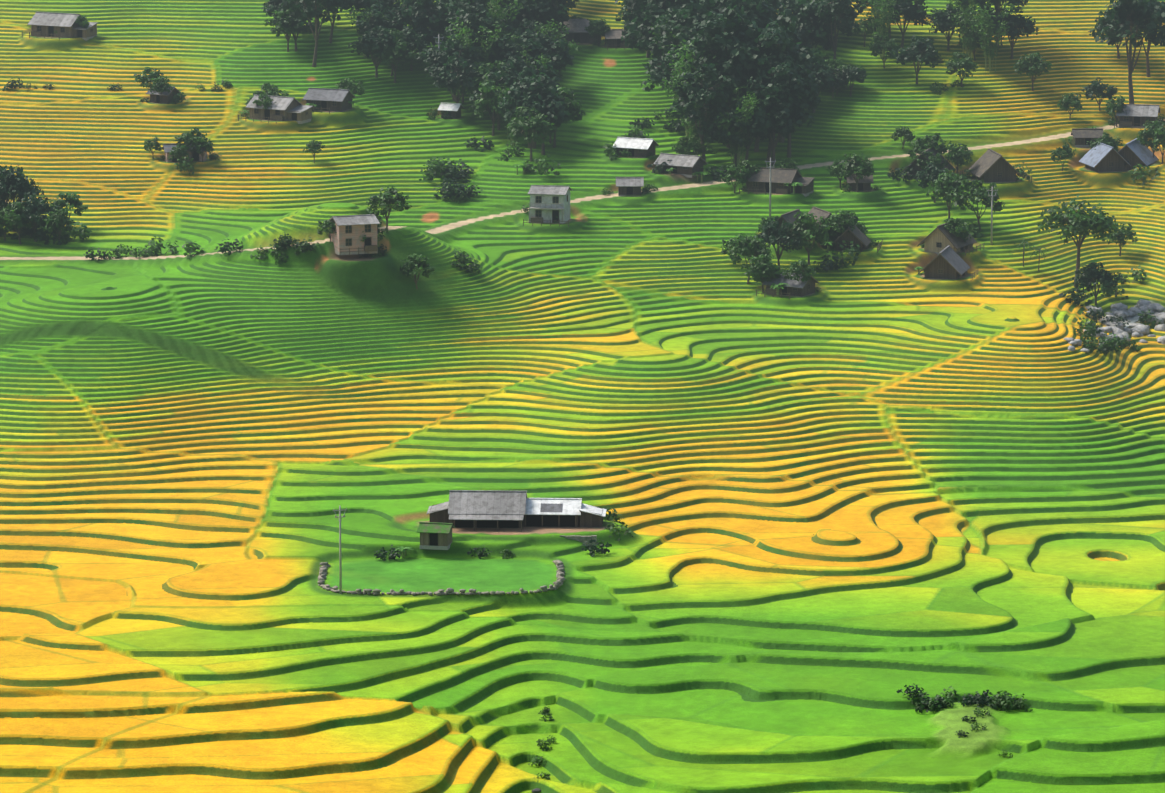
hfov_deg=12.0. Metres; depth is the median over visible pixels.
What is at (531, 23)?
tree
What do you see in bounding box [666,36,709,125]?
tree
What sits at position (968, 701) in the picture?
bush
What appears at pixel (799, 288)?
house
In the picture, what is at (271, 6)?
tree
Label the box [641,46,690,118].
tree
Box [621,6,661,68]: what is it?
tree
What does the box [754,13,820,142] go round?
tree
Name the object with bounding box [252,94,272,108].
tree
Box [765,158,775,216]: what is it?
utility pole
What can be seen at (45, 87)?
bush
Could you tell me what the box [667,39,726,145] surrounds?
tree
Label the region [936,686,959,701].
bush
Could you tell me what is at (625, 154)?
bush
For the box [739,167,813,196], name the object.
house
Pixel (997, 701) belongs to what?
bush
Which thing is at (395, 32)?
tree
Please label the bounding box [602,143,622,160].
bush
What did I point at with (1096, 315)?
bush
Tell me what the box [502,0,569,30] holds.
tree
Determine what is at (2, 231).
bush
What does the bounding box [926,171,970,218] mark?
tree
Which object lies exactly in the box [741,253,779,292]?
tree
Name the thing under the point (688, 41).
tree
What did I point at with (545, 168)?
bush
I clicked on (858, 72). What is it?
tree
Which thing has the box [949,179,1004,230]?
tree
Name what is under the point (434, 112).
bush
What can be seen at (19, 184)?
tree
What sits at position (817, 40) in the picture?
tree
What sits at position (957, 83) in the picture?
bush
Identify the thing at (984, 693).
bush
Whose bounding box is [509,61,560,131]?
tree
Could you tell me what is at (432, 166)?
bush
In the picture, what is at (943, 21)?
tree
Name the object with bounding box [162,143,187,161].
ruined shed
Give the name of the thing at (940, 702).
bush
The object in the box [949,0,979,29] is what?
bamboo plant
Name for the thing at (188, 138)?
tree
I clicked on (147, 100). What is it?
bush
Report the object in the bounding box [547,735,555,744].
bush
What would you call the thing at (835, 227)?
tree
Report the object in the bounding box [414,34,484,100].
tree
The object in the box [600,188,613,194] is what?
bush
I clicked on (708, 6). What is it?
tree
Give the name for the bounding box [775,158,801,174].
tree
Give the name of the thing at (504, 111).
tree
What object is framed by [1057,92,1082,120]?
tree
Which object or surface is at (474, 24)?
tree
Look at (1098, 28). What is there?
tree
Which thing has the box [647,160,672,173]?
bush
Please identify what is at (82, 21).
tree
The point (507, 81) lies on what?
tree
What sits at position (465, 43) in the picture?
tree
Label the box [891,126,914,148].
tree
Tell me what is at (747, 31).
tree
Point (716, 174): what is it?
bush
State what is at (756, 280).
tree
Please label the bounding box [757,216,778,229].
tree
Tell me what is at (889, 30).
tree
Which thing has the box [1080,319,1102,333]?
bush
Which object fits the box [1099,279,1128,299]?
bush
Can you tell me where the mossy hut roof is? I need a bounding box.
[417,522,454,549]
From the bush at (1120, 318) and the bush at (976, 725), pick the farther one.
the bush at (1120, 318)
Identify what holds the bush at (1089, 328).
on the terrain
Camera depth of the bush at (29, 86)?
752.31 m
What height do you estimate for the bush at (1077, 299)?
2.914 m
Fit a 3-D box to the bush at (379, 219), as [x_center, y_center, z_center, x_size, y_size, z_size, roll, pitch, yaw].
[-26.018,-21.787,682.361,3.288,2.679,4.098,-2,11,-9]
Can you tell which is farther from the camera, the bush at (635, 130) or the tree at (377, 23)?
the tree at (377, 23)
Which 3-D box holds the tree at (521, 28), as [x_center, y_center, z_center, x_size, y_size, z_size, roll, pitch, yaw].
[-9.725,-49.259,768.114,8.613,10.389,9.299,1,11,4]
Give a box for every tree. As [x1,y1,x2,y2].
[0,164,38,206]
[0,165,43,231]
[0,199,11,220]
[0,207,15,240]
[3,201,39,244]
[13,193,58,241]
[44,208,73,244]
[50,192,87,218]
[73,16,89,27]
[133,67,169,89]
[144,137,163,158]
[146,76,172,102]
[168,145,188,162]
[172,127,206,157]
[190,136,213,161]
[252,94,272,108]
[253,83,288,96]
[262,0,312,36]
[263,9,309,51]
[271,3,319,51]
[281,0,343,66]
[303,140,325,162]
[309,0,354,42]
[317,217,335,241]
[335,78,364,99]
[347,0,399,15]
[348,26,403,77]
[352,4,408,58]
[357,14,397,36]
[360,223,388,254]
[366,186,411,228]
[372,28,406,75]
[372,38,422,82]
[383,0,449,55]
[399,254,434,288]
[400,25,428,70]
[401,20,445,59]
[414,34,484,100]
[426,51,488,102]
[427,3,452,33]
[436,0,457,17]
[436,2,498,51]
[436,35,492,67]
[443,0,491,27]
[455,55,481,102]
[463,28,517,71]
[466,61,517,118]
[468,80,509,135]
[469,71,513,129]
[489,56,525,82]
[492,28,551,68]
[494,4,542,39]
[497,30,573,70]
[497,72,564,148]
[498,78,557,147]
[502,0,564,32]
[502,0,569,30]
[506,18,553,45]
[507,106,555,161]
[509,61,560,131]
[513,86,569,154]
[529,0,579,31]
[547,118,566,142]
[552,85,584,147]
[558,0,576,8]
[584,19,610,45]
[588,20,606,42]
[616,0,651,57]
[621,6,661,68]
[622,0,700,14]
[626,0,683,71]
[630,7,659,68]
[639,0,702,85]
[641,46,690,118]
[646,4,690,97]
[658,0,718,54]
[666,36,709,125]
[667,63,736,164]
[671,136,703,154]
[681,34,709,120]
[687,5,759,147]
[694,0,739,20]
[694,13,760,107]
[695,12,760,95]
[696,99,767,167]
[699,57,756,148]
[713,0,793,36]
[720,164,747,192]
[721,234,745,264]
[723,115,778,159]
[725,27,797,151]
[727,233,771,283]
[735,87,815,164]
[738,159,763,185]
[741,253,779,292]
[743,61,801,160]
[749,267,781,286]
[752,267,782,290]
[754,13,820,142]
[755,217,803,267]
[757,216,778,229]
[764,0,806,17]
[764,57,820,157]
[772,0,839,47]
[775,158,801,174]
[778,87,819,133]
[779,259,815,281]
[787,211,830,264]
[793,15,833,49]
[803,57,834,112]
[805,0,860,60]
[809,49,828,68]
[820,209,855,238]
[825,58,842,71]
[825,159,854,187]
[825,227,840,248]
[828,67,853,94]
[828,214,846,234]
[829,66,847,97]
[838,64,866,96]
[839,64,855,89]
[841,153,874,191]
[845,210,858,224]
[851,0,897,26]
[851,16,877,46]
[854,220,867,234]
[867,0,903,38]
[868,34,899,67]
[875,0,933,47]
[889,35,940,83]
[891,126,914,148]
[906,133,951,158]
[913,151,945,168]
[916,162,946,202]
[923,4,969,50]
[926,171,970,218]
[943,142,972,173]
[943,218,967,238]
[945,52,977,86]
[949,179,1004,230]
[956,0,984,48]
[957,227,971,241]
[963,29,986,60]
[972,8,1005,41]
[979,0,1027,46]
[990,6,1038,58]
[994,0,1012,34]
[1013,52,1051,90]
[1014,239,1034,266]
[1029,246,1047,270]
[1037,195,1115,288]
[1050,144,1075,170]
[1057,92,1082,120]
[1072,262,1122,305]
[1082,77,1117,110]
[1087,132,1113,149]
[1088,11,1139,58]
[1095,0,1164,103]
[1105,95,1126,126]
[1106,223,1137,255]
[1111,139,1118,151]
[1120,0,1164,76]
[1136,120,1164,157]
[1147,126,1164,163]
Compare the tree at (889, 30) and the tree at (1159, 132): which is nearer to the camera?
the tree at (1159, 132)
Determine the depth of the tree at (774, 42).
733.50 m
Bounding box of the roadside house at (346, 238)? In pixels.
[328,214,379,254]
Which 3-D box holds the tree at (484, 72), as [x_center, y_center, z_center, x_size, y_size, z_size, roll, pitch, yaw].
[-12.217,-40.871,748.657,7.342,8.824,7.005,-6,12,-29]
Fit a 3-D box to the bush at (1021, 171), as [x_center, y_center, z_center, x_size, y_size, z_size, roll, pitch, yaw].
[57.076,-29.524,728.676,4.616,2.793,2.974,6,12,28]
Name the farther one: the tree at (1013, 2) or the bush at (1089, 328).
the tree at (1013, 2)
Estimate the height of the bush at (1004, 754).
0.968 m
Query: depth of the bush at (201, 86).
749.65 m
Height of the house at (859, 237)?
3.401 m
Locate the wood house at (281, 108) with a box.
[238,95,312,123]
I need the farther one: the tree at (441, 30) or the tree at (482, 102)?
the tree at (441, 30)
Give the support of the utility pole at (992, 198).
on the terrain
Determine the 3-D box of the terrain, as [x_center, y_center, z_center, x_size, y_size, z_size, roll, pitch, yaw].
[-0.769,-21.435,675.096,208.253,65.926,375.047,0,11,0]
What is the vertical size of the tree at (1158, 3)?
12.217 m
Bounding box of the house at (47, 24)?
[22,12,96,40]
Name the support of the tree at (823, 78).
on the terrain
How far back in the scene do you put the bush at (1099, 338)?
676.95 m
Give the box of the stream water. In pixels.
[1106,309,1164,339]
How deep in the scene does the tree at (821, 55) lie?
754.45 m
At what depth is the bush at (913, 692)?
551.59 m
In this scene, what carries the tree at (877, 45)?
on the terrain
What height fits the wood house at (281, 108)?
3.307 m
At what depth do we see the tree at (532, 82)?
734.76 m
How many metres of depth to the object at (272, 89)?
742.37 m
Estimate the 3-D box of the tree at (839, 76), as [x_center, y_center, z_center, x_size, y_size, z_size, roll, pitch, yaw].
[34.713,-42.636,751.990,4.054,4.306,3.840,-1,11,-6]
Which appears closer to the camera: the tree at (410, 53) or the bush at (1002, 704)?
the bush at (1002, 704)
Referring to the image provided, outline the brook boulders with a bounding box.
[531,788,540,792]
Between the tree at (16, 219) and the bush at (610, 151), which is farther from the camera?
the bush at (610, 151)
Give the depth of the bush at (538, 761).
538.36 m
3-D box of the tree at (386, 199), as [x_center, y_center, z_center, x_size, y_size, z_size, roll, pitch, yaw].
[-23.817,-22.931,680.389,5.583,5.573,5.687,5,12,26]
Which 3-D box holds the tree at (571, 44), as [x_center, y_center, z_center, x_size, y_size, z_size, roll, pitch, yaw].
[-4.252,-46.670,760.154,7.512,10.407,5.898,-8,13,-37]
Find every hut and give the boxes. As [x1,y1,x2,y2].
[146,86,180,103]
[437,102,464,118]
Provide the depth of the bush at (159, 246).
690.75 m
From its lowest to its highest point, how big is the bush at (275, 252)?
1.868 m
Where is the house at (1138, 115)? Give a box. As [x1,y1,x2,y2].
[1114,104,1160,128]
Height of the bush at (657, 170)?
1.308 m
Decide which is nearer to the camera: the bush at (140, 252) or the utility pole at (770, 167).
the bush at (140, 252)
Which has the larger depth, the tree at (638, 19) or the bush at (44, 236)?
the tree at (638, 19)
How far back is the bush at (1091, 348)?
669.05 m
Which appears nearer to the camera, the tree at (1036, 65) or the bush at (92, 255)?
the bush at (92, 255)
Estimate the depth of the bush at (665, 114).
746.64 m
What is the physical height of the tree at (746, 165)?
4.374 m
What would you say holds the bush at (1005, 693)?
on the terrain
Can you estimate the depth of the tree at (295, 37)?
761.08 m
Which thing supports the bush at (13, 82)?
on the terrain
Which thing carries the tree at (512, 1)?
on the terrain
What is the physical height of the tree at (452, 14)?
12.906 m
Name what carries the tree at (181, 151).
on the terrain
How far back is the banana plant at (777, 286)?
689.40 m
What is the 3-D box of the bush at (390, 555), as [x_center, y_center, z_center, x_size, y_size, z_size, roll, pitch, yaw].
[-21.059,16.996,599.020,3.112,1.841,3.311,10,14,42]
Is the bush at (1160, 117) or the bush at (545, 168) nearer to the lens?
the bush at (545, 168)
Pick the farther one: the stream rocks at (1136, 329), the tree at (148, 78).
the tree at (148, 78)
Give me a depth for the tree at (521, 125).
729.19 m
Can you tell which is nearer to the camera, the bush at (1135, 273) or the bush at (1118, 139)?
the bush at (1135, 273)
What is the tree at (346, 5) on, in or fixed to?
on the terrain
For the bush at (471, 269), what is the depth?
680.93 m
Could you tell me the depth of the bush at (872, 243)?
705.64 m
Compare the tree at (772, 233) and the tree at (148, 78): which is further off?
the tree at (148, 78)
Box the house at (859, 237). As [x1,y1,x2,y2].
[830,225,882,252]
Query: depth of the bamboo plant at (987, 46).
757.49 m
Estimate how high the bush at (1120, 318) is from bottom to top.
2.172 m
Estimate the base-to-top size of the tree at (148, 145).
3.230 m
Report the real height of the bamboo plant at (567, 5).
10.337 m
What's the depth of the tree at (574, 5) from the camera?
781.78 m
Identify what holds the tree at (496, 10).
on the terrain
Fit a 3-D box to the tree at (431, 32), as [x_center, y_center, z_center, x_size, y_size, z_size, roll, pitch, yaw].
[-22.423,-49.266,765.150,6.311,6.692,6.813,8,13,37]
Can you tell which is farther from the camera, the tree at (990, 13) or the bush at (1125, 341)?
the tree at (990, 13)
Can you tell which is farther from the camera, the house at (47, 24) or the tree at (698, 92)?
the house at (47, 24)
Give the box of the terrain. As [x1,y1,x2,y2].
[0,0,1164,792]
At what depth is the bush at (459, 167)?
724.81 m
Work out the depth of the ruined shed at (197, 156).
725.61 m
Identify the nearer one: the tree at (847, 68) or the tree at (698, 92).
the tree at (698, 92)
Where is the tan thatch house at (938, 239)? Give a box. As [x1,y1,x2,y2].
[917,220,983,255]
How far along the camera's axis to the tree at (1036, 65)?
753.51 m
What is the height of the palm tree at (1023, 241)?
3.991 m
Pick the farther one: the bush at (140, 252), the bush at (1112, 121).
the bush at (1112, 121)
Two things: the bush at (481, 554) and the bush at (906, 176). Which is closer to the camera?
the bush at (481, 554)
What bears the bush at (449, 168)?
on the terrain
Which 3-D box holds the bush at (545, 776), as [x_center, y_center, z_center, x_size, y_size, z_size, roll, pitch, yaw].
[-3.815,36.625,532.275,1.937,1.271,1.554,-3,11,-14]
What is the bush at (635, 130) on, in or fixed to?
on the terrain
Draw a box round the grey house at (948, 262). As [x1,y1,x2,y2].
[918,245,977,279]
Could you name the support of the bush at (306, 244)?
on the terrain
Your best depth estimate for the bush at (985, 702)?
549.95 m
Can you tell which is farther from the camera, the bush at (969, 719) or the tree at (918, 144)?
the tree at (918, 144)
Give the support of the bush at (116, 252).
on the terrain
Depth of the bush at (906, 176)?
726.80 m
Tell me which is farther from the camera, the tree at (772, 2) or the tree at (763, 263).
the tree at (772, 2)
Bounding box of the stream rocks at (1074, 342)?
[1063,328,1111,352]
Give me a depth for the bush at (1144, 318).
691.29 m
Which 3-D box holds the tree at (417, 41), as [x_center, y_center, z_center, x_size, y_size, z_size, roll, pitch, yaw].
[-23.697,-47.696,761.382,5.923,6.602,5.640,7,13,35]
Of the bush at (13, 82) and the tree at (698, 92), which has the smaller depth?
the tree at (698, 92)
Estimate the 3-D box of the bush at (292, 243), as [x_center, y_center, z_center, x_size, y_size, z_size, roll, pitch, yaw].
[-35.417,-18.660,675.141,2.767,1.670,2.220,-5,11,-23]
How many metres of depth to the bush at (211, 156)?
726.72 m
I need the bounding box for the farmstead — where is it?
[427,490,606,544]
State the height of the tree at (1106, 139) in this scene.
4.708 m
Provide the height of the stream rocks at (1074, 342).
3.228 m
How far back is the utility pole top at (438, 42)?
756.61 m
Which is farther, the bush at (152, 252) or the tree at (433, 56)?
the tree at (433, 56)
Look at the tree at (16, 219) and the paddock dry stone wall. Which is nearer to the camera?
the paddock dry stone wall
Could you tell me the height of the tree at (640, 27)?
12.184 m
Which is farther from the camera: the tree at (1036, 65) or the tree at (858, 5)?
the tree at (858, 5)
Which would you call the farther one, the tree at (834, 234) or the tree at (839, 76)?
the tree at (839, 76)
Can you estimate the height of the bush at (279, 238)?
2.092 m
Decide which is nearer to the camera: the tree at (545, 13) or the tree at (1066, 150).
the tree at (1066, 150)
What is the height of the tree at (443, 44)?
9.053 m
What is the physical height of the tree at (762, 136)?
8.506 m
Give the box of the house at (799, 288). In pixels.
[756,272,819,298]
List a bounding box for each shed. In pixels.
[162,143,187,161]
[187,143,206,160]
[615,177,643,195]
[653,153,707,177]
[847,174,873,190]
[1071,128,1102,146]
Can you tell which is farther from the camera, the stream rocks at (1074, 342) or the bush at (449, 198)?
the bush at (449, 198)
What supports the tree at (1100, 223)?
on the terrain
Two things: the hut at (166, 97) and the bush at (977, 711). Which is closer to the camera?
the bush at (977, 711)
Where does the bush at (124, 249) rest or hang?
on the terrain
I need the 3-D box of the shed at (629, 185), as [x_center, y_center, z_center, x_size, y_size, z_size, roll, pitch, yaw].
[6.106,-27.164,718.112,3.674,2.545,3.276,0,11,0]
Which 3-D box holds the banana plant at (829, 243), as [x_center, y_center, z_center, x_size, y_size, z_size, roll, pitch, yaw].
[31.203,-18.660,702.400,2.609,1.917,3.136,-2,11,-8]
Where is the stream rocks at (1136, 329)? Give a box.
[1085,299,1164,344]
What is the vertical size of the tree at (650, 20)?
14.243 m
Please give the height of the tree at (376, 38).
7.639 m
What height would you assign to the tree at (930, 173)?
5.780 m
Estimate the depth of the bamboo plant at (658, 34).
751.48 m
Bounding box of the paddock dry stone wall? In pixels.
[317,560,565,595]
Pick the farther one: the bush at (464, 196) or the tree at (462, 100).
the tree at (462, 100)
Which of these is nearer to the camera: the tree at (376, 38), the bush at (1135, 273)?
the bush at (1135, 273)
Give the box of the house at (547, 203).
[523,185,572,226]
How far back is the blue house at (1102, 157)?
733.77 m
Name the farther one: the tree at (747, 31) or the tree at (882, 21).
the tree at (882, 21)
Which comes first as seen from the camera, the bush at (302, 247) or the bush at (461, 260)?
the bush at (302, 247)
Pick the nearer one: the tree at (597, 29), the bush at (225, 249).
the bush at (225, 249)
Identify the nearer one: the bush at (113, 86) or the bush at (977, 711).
the bush at (977, 711)
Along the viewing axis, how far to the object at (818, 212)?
706.26 m
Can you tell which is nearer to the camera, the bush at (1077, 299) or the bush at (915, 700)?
the bush at (915, 700)
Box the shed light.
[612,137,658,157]
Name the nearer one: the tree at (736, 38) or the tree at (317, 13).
the tree at (736, 38)
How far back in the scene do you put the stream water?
693.32 m
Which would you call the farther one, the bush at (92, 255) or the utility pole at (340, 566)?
the bush at (92, 255)
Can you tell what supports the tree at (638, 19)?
on the terrain
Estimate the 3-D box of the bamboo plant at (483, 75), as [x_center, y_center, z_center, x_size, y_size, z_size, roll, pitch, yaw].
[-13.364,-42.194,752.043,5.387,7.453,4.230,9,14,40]
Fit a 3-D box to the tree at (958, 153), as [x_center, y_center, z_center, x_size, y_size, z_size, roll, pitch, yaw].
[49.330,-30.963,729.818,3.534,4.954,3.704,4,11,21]
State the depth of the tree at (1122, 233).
714.11 m
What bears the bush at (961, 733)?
on the terrain
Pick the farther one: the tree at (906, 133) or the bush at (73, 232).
the tree at (906, 133)
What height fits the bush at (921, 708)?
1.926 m
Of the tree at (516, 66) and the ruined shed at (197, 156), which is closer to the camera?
the ruined shed at (197, 156)
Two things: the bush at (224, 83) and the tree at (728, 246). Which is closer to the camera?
the tree at (728, 246)
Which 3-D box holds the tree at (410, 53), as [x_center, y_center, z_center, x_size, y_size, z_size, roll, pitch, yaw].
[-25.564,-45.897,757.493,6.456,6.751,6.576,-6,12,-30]
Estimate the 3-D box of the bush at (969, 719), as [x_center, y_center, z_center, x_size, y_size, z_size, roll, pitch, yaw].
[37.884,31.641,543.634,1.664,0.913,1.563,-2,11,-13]
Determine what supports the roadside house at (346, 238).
on the terrain
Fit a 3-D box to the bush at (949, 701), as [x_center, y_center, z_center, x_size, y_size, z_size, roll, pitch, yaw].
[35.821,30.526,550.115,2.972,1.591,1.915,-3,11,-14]
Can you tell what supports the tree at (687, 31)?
on the terrain
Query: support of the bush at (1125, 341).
on the terrain
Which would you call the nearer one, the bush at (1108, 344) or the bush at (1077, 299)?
the bush at (1108, 344)
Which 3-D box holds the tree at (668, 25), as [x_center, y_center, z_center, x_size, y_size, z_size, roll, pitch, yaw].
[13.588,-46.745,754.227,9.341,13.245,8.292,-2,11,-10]
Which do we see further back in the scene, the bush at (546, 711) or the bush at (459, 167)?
the bush at (459, 167)
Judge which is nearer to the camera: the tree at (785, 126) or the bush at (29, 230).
the bush at (29, 230)
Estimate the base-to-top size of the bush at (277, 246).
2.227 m
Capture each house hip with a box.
[901,147,962,178]
[967,149,1031,182]
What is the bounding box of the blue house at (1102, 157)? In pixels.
[1079,142,1130,171]
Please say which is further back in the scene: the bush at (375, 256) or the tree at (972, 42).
the tree at (972, 42)
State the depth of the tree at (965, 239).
704.00 m
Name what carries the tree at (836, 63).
on the terrain
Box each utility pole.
[333,506,346,593]
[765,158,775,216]
[986,186,997,244]
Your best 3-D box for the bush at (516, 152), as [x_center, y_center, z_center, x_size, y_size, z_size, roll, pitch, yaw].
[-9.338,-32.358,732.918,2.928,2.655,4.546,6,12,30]
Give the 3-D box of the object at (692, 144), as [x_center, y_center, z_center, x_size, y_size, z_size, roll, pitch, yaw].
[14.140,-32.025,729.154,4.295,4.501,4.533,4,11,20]
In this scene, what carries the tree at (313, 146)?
on the terrain
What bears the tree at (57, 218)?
on the terrain
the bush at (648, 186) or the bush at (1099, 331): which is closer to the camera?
the bush at (1099, 331)
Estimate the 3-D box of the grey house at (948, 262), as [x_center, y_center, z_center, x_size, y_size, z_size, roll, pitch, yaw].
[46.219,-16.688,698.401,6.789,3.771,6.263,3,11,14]
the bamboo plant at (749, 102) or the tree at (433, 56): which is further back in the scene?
the tree at (433, 56)
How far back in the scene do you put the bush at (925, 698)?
550.11 m
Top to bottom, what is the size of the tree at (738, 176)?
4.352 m
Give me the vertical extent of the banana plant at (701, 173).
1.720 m
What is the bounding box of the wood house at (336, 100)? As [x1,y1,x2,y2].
[302,88,355,113]
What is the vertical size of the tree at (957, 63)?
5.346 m
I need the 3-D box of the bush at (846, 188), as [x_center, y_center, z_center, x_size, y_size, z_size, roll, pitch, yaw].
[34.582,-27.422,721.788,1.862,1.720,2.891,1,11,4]
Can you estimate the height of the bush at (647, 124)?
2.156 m
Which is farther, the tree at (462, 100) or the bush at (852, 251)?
the tree at (462, 100)
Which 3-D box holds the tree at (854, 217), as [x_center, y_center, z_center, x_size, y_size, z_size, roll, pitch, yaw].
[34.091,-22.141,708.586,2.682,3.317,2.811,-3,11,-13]
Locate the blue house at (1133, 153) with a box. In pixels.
[1118,138,1162,170]
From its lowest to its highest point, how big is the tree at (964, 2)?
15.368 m
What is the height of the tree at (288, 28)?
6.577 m
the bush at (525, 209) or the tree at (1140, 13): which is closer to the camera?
the bush at (525, 209)
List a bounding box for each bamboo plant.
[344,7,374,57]
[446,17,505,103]
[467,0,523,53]
[468,60,504,111]
[489,83,516,146]
[492,31,518,59]
[516,49,553,69]
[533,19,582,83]
[557,0,572,17]
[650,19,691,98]
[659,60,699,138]
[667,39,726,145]
[673,73,730,157]
[713,84,764,166]
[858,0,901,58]
[947,0,993,57]
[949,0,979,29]
[958,3,1018,72]
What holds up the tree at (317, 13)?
on the terrain
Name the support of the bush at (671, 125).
on the terrain
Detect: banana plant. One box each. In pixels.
[395,546,413,557]
[512,162,531,174]
[693,171,709,182]
[770,283,789,296]
[784,182,801,193]
[820,241,838,250]
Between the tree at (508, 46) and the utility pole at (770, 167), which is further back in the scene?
the tree at (508, 46)
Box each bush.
[0,224,10,235]
[2,82,15,90]
[6,78,23,89]
[10,220,48,239]
[23,83,37,88]
[30,224,67,244]
[42,84,53,89]
[56,221,91,244]
[83,247,107,261]
[103,249,121,259]
[107,83,121,90]
[114,244,134,256]
[131,247,147,257]
[140,97,149,102]
[142,243,160,257]
[145,236,178,255]
[168,90,185,103]
[174,157,198,174]
[181,241,205,259]
[195,83,204,91]
[208,153,218,159]
[211,86,222,91]
[213,78,229,87]
[214,239,243,255]
[250,245,268,259]
[267,244,288,264]
[271,249,284,262]
[273,234,294,249]
[275,232,291,250]
[283,238,299,248]
[294,237,318,254]
[296,240,314,252]
[368,208,381,225]
[369,251,381,257]
[371,244,387,255]
[374,545,401,560]
[419,157,449,180]
[420,159,453,174]
[426,107,438,119]
[432,178,465,198]
[433,158,457,181]
[441,113,452,118]
[441,159,475,177]
[441,179,470,199]
[443,169,469,183]
[443,184,466,201]
[443,185,466,203]
[450,248,470,268]
[455,182,482,198]
[462,257,482,273]
[464,135,494,151]
[467,545,491,558]
[498,141,525,160]
[500,548,514,558]
[521,204,528,211]
[522,155,560,174]
[528,755,546,766]
[536,738,551,750]
[536,772,550,780]
[538,708,549,714]
[539,713,554,721]
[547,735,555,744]
[581,537,611,556]
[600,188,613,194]
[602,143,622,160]
[602,505,624,524]
[604,523,632,540]
[621,130,649,138]
[622,149,631,157]
[625,124,642,136]
[629,115,655,129]
[641,187,650,194]
[642,183,652,191]
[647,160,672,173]
[648,183,657,190]
[651,165,666,173]
[653,108,675,120]
[663,117,685,132]
[705,143,717,153]
[705,165,727,181]
[813,251,846,272]
[838,240,860,266]
[841,179,851,192]
[869,239,878,247]
[887,164,920,182]
[896,683,926,699]
[911,693,927,708]
[915,696,943,712]
[918,694,947,708]
[924,696,948,711]
[929,82,948,94]
[932,695,954,707]
[935,57,943,62]
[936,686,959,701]
[950,78,964,86]
[954,729,968,737]
[958,693,985,707]
[961,714,976,723]
[964,221,984,237]
[968,689,994,704]
[970,722,986,730]
[973,696,992,705]
[973,707,990,717]
[988,696,1013,711]
[991,693,1010,708]
[992,690,1026,710]
[997,749,1012,757]
[1012,698,1032,711]
[1013,162,1032,179]
[1059,286,1092,305]
[1073,317,1097,342]
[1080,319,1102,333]
[1082,305,1104,319]
[1082,337,1104,353]
[1087,337,1113,351]
[1095,334,1121,350]
[1097,333,1124,353]
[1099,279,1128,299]
[1101,314,1129,326]
[1108,117,1118,125]
[1111,136,1122,143]
[1118,265,1146,283]
[1120,334,1141,351]
[1128,164,1159,184]
[1138,309,1161,327]
[1157,114,1164,120]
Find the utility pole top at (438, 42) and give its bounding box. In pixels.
[434,34,443,87]
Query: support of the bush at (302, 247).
on the terrain
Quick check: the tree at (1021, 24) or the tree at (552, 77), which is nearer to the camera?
the tree at (552, 77)
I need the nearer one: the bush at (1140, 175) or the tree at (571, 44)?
the bush at (1140, 175)
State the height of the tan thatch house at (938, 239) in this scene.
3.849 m
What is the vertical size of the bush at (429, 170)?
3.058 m
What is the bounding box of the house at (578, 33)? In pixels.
[546,19,600,43]
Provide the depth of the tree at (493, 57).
759.19 m
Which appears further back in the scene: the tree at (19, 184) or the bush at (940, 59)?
the bush at (940, 59)
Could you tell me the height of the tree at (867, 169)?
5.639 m
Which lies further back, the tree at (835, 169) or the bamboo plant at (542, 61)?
the bamboo plant at (542, 61)
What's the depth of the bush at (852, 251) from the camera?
699.67 m
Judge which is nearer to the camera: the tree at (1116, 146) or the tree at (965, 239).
the tree at (965, 239)
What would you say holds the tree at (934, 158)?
on the terrain
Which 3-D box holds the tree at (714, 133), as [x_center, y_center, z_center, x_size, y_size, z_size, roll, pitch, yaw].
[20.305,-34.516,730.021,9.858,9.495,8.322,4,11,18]
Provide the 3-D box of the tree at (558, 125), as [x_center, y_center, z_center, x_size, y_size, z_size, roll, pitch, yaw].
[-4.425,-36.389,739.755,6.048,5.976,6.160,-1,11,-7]
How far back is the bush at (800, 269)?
689.24 m
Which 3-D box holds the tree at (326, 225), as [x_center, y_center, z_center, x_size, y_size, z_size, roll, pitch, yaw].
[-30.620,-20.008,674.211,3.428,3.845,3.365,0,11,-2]
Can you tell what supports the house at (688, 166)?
on the terrain
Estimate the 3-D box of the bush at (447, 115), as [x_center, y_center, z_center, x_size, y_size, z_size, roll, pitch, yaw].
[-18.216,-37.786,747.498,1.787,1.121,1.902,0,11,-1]
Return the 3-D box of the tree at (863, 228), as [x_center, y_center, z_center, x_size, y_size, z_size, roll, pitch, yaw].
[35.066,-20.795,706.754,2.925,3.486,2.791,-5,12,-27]
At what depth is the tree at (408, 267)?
673.08 m
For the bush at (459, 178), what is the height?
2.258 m
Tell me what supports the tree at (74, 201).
on the terrain
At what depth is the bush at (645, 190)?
718.02 m
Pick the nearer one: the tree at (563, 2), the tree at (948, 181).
the tree at (948, 181)
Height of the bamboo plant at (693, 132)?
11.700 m
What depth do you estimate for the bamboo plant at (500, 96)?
739.78 m

